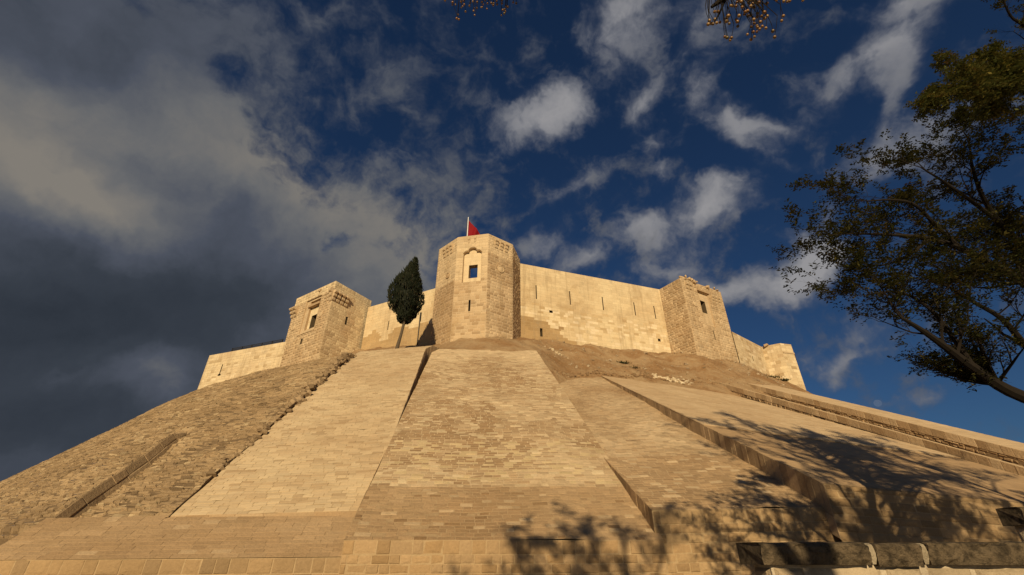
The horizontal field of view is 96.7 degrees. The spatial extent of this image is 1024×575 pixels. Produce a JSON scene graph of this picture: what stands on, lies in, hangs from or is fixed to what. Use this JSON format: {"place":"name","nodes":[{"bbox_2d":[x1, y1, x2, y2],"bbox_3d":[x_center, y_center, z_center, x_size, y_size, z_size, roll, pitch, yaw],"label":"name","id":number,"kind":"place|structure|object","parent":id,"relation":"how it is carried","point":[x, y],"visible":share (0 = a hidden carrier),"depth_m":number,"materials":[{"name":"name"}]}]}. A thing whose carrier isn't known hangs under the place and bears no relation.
{"place":"outdoors","nodes":[
{"label":"outdoors","id":0,"kind":"place"},
{"bbox_2d":[0,0,1023,525],"label":"sky","id":1,"kind":"structure","parent":0,"point":[175,175],"materials":[{"name":"blue"}]},
{"bbox_2d":[74,336,1007,559],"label":"hill","id":2,"kind":"structure","parent":0,"point":[696,365],"depth_m":47.12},
{"bbox_2d":[0,352,356,559],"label":"rubble slope","id":3,"kind":"structure","parent":2,"relation":"on","point":[92,482],"depth_m":21.66,"materials":[{"name":"stone"}]},
{"bbox_2d":[198,342,285,388],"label":"curtain wall","id":4,"kind":"structure","parent":2,"relation":"on","point":[221,367],"depth_m":54.99,"materials":[{"name":"stone"}]},
{"bbox_2d":[231,339,282,350],"bbox_3d":[-31.608,7.293,56.282,8.180,0.780,0.149,-11,-32,18],"label":"railing","id":5,"kind":"object","parent":4,"relation":"on","point":[251,346],"visible":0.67,"depth_m":56.24,"materials":[{"name":"metal"}]},
{"bbox_2d":[158,346,438,558],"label":"paved slope","id":6,"kind":"structure","parent":2,"relation":"on","point":[238,486],"depth_m":18.60,"materials":[{"name":"stone"}]},
{"bbox_2d":[280,281,371,369],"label":"square tower","id":7,"kind":"structure","parent":2,"relation":"on","point":[328,320],"depth_m":52.95,"materials":[{"name":"stone"}]},
{"bbox_2d":[361,288,434,349],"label":"curtain wall","id":8,"kind":"structure","parent":2,"relation":"on","point":[383,326],"depth_m":52.49,"materials":[{"name":"stone"}]},
{"bbox_2d":[387,256,424,348],"bbox_3d":[-10.009,1.479,42.664,3.594,10.537,3.636,0,-30,0],"label":"cypress tree","id":9,"kind":"object","parent":2,"relation":"on","point":[407,301],"visible":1,"depth_m":42.01,"materials":[{"name":"green plant"}]},
{"bbox_2d":[430,234,520,343],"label":"octagonal tower","id":10,"kind":"structure","parent":2,"relation":"on","point":[485,303],"depth_m":48.69,"materials":[{"name":"stone"}]},
{"bbox_2d":[467,217,479,235],"bbox_3d":[-4.404,-3.436,53.833,2.258,12.410,0.456,0,-30,0],"label":"flag","id":11,"kind":"object","parent":10,"relation":"on","point":[472,230],"visible":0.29,"depth_m":55.89,"materials":[{"name":"fabric"}]},
{"bbox_2d":[338,349,668,574],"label":"paved slope","id":12,"kind":"structure","parent":2,"relation":"on","point":[459,542],"depth_m":15.93,"materials":[{"name":"stone"}]},
{"bbox_2d":[520,263,670,352],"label":"curtain wall","id":13,"kind":"structure","parent":2,"relation":"on","point":[571,308],"depth_m":55.48,"materials":[{"name":"stone"}]},
{"bbox_2d":[537,340,784,385],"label":"gravel","id":14,"kind":"structure","parent":2,"relation":"on","point":[610,374],"depth_m":45.55,"materials":[{"name":"beige gravel"}]},
{"bbox_2d":[651,373,690,384],"bbox_3d":[15.726,9.102,45.100,3.940,1.362,1.419,3,-30,-4],"label":"exposed masonry","id":15,"kind":"object","parent":2,"relation":"on","point":[675,380],"visible":0.81,"depth_m":44.94,"materials":[{"name":"stone"}]},
{"bbox_2d":[551,377,840,574],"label":"paved slope","id":16,"kind":"structure","parent":2,"relation":"on","point":[710,526],"depth_m":16.39,"materials":[{"name":"stone"}]},
{"bbox_2d":[659,275,738,362],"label":"square tower","id":17,"kind":"structure","parent":2,"relation":"on","point":[696,319],"depth_m":57.06,"materials":[{"name":"stone"}]},
{"bbox_2d":[731,332,769,374],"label":"curtain wall","id":18,"kind":"structure","parent":2,"relation":"on","point":[750,353],"depth_m":59.79,"materials":[{"name":"stone"}]},
{"bbox_2d":[762,343,805,389],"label":"end tower","id":19,"kind":"structure","parent":2,"relation":"on","point":[780,359],"depth_m":61.10,"materials":[{"name":"stone"}]},
{"bbox_2d":[602,376,1023,542],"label":"paved slope","id":20,"kind":"structure","parent":2,"relation":"on","point":[807,456],"depth_m":19.36,"materials":[{"name":"stone"}]},
{"bbox_2d":[736,541,1023,574],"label":"stone parapet","id":21,"kind":"structure","parent":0,"point":[902,558],"depth_m":4.32,"materials":[{"name":"grey stone"}]},
{"bbox_2d":[995,507,1023,540],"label":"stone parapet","id":22,"kind":"structure","parent":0,"point":[1011,516],"depth_m":7.33,"materials":[{"name":"brown stone"}]},
{"label":"ground","id":23,"kind":"structure","parent":0,"visible":0},
{"bbox_2d":[0,515,357,574],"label":"stone apron","id":24,"kind":"object","parent":23,"relation":"on","point":[141,545],"visible":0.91,"depth_m":12.66,"materials":[{"name":"stone"}]},
{"bbox_2d":[444,0,803,41],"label":"chinaberry tree","id":25,"kind":"object","parent":23,"relation":"on","point":[738,2],"visible":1,"depth_m":1.94,"materials":[{"name":"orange plant"}]},
{"bbox_2d":[719,382,1023,475],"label":"raised strip","id":26,"kind":"object","parent":23,"relation":"on","point":[889,433],"visible":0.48,"depth_m":30.90,"materials":[{"name":"stone"}]},
{"bbox_2d":[747,383,1023,466],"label":"raised strip","id":27,"kind":"object","parent":23,"relation":"on","point":[1006,450],"visible":0.65,"depth_m":32.21,"materials":[{"name":"stone"}]},
{"bbox_2d":[766,0,1023,402],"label":"locust tree","id":28,"kind":"object","parent":23,"relation":"on","point":[991,85],"visible":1,"depth_m":7.53,"materials":[{"name":"green plant"}]}
]}

